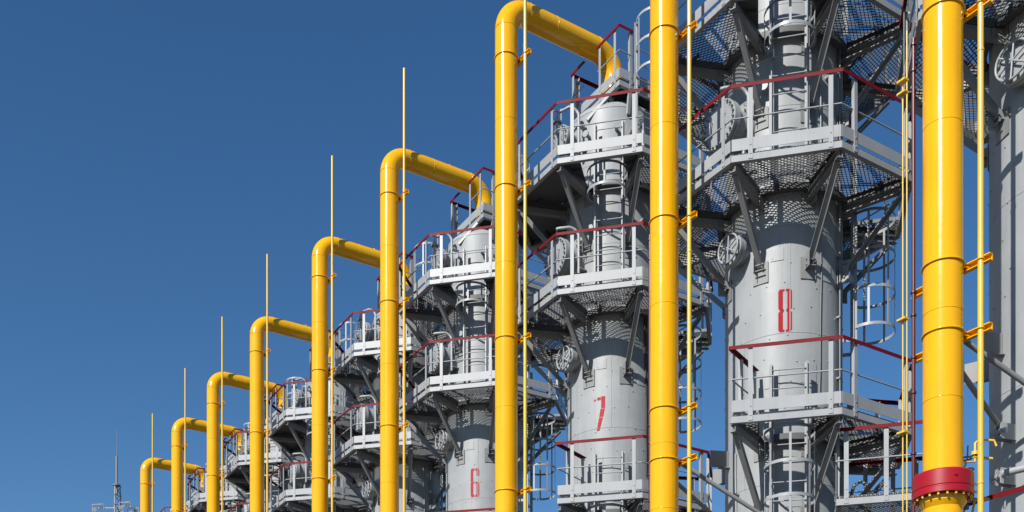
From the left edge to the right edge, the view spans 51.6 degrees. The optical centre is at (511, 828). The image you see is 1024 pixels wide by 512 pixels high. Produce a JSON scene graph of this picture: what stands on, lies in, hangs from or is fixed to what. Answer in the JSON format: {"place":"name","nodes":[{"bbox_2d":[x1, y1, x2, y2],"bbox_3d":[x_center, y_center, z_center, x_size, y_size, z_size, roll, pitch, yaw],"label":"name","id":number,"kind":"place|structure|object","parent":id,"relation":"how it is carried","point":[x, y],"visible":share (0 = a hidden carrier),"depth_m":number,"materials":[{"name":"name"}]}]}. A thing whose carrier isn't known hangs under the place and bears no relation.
{"place":"outdoors","nodes":[
{"label":"outdoors","id":0,"kind":"place"},
{"bbox_2d":[160,463,220,511],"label":"absorber tower","id":1,"kind":"structure","parent":0,"point":[194,493],"depth_m":46.78,"materials":[{"name":"metal"}]},
{"bbox_2d":[187,422,249,511],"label":"absorber tower","id":2,"kind":"structure","parent":0,"point":[232,497],"depth_m":42.14,"materials":[{"name":"metal"}]},
{"bbox_2d":[223,377,306,511],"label":"absorber tower","id":3,"kind":"structure","parent":0,"point":[238,474],"depth_m":38.00,"materials":[{"name":"metal"}]},
{"bbox_2d":[268,321,371,511],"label":"absorber tower","id":4,"kind":"structure","parent":0,"point":[287,433],"depth_m":33.98,"materials":[{"name":"metal"}]},
{"bbox_2d":[329,242,445,511],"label":"absorber tower","id":5,"kind":"structure","parent":0,"point":[425,482],"depth_m":29.54,"materials":[{"name":"metal"}]},
{"bbox_2d":[399,155,566,511],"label":"absorber tower","id":6,"kind":"structure","parent":0,"point":[460,352],"depth_m":25.71,"materials":[{"name":"metal"}]},
{"bbox_2d":[0,0,988,511],"label":"sky","id":7,"kind":"structure","parent":0,"point":[154,154],"materials":[{"name":"blue"}]},
{"bbox_2d":[518,7,712,511],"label":"absorber tower","id":8,"kind":"structure","parent":0,"point":[588,237],"depth_m":21.17,"materials":[{"name":"metal"}]},
{"bbox_2d":[899,0,1023,511],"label":"absorber tower","id":9,"kind":"structure","parent":0,"point":[1004,112],"depth_m":13.57,"materials":[{"name":"metal"}]},
{"bbox_2d":[964,371,999,428],"bbox_3d":[5.723,-5.290,12.994,1.403,0.537,0.068,0,0,-43],"label":"diagonal brace","id":10,"kind":"object","parent":9,"relation":"attached to","point":[987,408],"visible":0.48,"depth_m":13.07,"materials":[{"name":"grey paint"}]},
{"label":"ground","id":11,"kind":"structure","parent":0,"visible":0},
{"bbox_2d":[92,447,138,511],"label":"lightning mast","id":12,"kind":"object","parent":11,"relation":"on","point":[116,491],"visible":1,"depth_m":99.91,"materials":[{"name":"grey metal"}]},
{"bbox_2d":[152,413,153,511],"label":"vent rod","id":13,"kind":"object","parent":11,"relation":"on","point":[152,462],"visible":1,"depth_m":46.20,"materials":[{"name":"yellow paint"}]},
{"bbox_2d":[140,458,202,511],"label":"gas pipe","id":14,"kind":"object","parent":11,"relation":"on","point":[146,483],"visible":0.72,"depth_m":46.31,"materials":[{"name":"yellow metal"}]},
{"bbox_2d":[184,368,185,511],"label":"vent rod","id":15,"kind":"object","parent":11,"relation":"on","point":[184,439],"visible":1,"depth_m":41.65,"materials":[{"name":"yellow paint"}]},
{"bbox_2d":[171,417,247,511],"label":"gas pipe","id":16,"kind":"object","parent":11,"relation":"on","point":[177,447],"visible":0.76,"depth_m":41.71,"materials":[{"name":"yellow metal"}]},
{"bbox_2d":[221,317,222,511],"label":"vent rod","id":17,"kind":"object","parent":11,"relation":"on","point":[221,414],"visible":1,"depth_m":37.46,"materials":[{"name":"yellow paint"}]},
{"bbox_2d":[206,372,290,511],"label":"gas pipe","id":18,"kind":"object","parent":11,"relation":"on","point":[213,404],"visible":0.88,"depth_m":37.50,"materials":[{"name":"yellow metal"}]},
{"bbox_2d":[266,254,268,511],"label":"vent rod","id":19,"kind":"object","parent":11,"relation":"on","point":[267,346],"visible":1,"depth_m":33.37,"materials":[{"name":"yellow paint"}]},
{"bbox_2d":[249,316,338,511],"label":"gas pipe","id":20,"kind":"object","parent":11,"relation":"on","point":[258,354],"visible":0.72,"depth_m":33.41,"materials":[{"name":"yellow metal"}]},
{"bbox_2d":[331,155,333,511],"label":"vent rod","id":21,"kind":"object","parent":11,"relation":"on","point":[332,384],"visible":1,"depth_m":28.84,"materials":[{"name":"yellow paint"}]},
{"bbox_2d":[311,237,413,511],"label":"gas pipe","id":22,"kind":"object","parent":11,"relation":"on","point":[321,282],"visible":0.77,"depth_m":28.87,"materials":[{"name":"yellow metal"}]},
{"bbox_2d":[403,68,405,511],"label":"vent rod","id":23,"kind":"object","parent":11,"relation":"on","point":[404,293],"visible":1,"depth_m":25.06,"materials":[{"name":"yellow paint"}]},
{"bbox_2d":[379,148,490,511],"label":"gas pipe","id":24,"kind":"object","parent":11,"relation":"on","point":[429,168],"visible":0.88,"depth_m":25.10,"materials":[{"name":"yellow metal"}]},
{"bbox_2d":[523,0,526,511],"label":"vent rod","id":25,"kind":"object","parent":11,"relation":"on","point":[525,267],"visible":1,"depth_m":20.54,"materials":[{"name":"yellow paint"}]},
{"bbox_2d":[494,0,623,511],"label":"gas pipe","id":26,"kind":"object","parent":11,"relation":"on","point":[561,33],"visible":0.91,"depth_m":20.57,"materials":[{"name":"yellow metal"}]},
{"bbox_2d":[648,234,649,511],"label":"service pipe","id":27,"kind":"object","parent":11,"relation":"on","point":[648,372],"visible":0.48,"depth_m":17.30,"materials":[{"name":"metal"}]},
{"bbox_2d":[649,0,696,511],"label":"gas pipe","id":28,"kind":"object","parent":11,"relation":"on","point":[666,39],"visible":1,"depth_m":16.51,"materials":[{"name":"yellow metal"}]},
{"bbox_2d":[679,482,711,511],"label":"diagonal brace","id":29,"kind":"object","parent":28,"relation":"attached to","point":[695,499],"visible":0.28,"depth_m":17.17,"materials":[{"name":"grey paint"}]},
{"bbox_2d":[679,459,760,511],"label":"diagonal brace","id":30,"kind":"object","parent":28,"relation":"attached to","point":[723,490],"visible":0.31,"depth_m":16.95,"materials":[{"name":"grey paint"}]},
{"bbox_2d":[687,0,691,511],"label":"vent rod","id":31,"kind":"object","parent":11,"relation":"on","point":[689,255],"visible":1,"depth_m":16.50,"materials":[{"name":"yellow paint"}]},
{"bbox_2d":[679,0,912,511],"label":"absorber tower","id":32,"kind":"structure","parent":11,"relation":"on","point":[770,135],"depth_m":17.15,"materials":[{"name":"metal"}]},
{"bbox_2d":[833,420,922,511],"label":"walkway","id":33,"kind":"structure","parent":32,"relation":"attached to","point":[847,502],"depth_m":16.27,"materials":[{"name":"grey paint"}]},
{"bbox_2d":[897,79,904,511],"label":"conduit","id":34,"kind":"object","parent":11,"relation":"on","point":[899,95],"visible":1,"depth_m":13.13,"materials":[{"name":"metal"}]},
{"bbox_2d":[901,31,908,511],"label":"conduit","id":35,"kind":"object","parent":11,"relation":"on","point":[904,79],"visible":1,"depth_m":13.08,"materials":[{"name":"metal"}]},
{"bbox_2d":[910,37,916,511],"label":"service pipe","id":36,"kind":"object","parent":11,"relation":"on","point":[913,292],"visible":0.98,"depth_m":12.99,"materials":[{"name":"metal"}]},
{"bbox_2d":[912,0,997,511],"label":"gas pipe","id":37,"kind":"object","parent":11,"relation":"on","point":[943,481],"visible":1,"depth_m":12.24,"materials":[{"name":"yellow metal"}]},
{"bbox_2d":[964,340,1023,385],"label":"diagonal brace","id":38,"kind":"object","parent":37,"relation":"attached to","point":[1008,371],"visible":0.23,"depth_m":12.64,"materials":[{"name":"grey paint"}]},
{"bbox_2d":[977,0,983,511],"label":"vent rod","id":39,"kind":"object","parent":11,"relation":"on","point":[980,253],"visible":1,"depth_m":12.23,"materials":[{"name":"yellow paint"}]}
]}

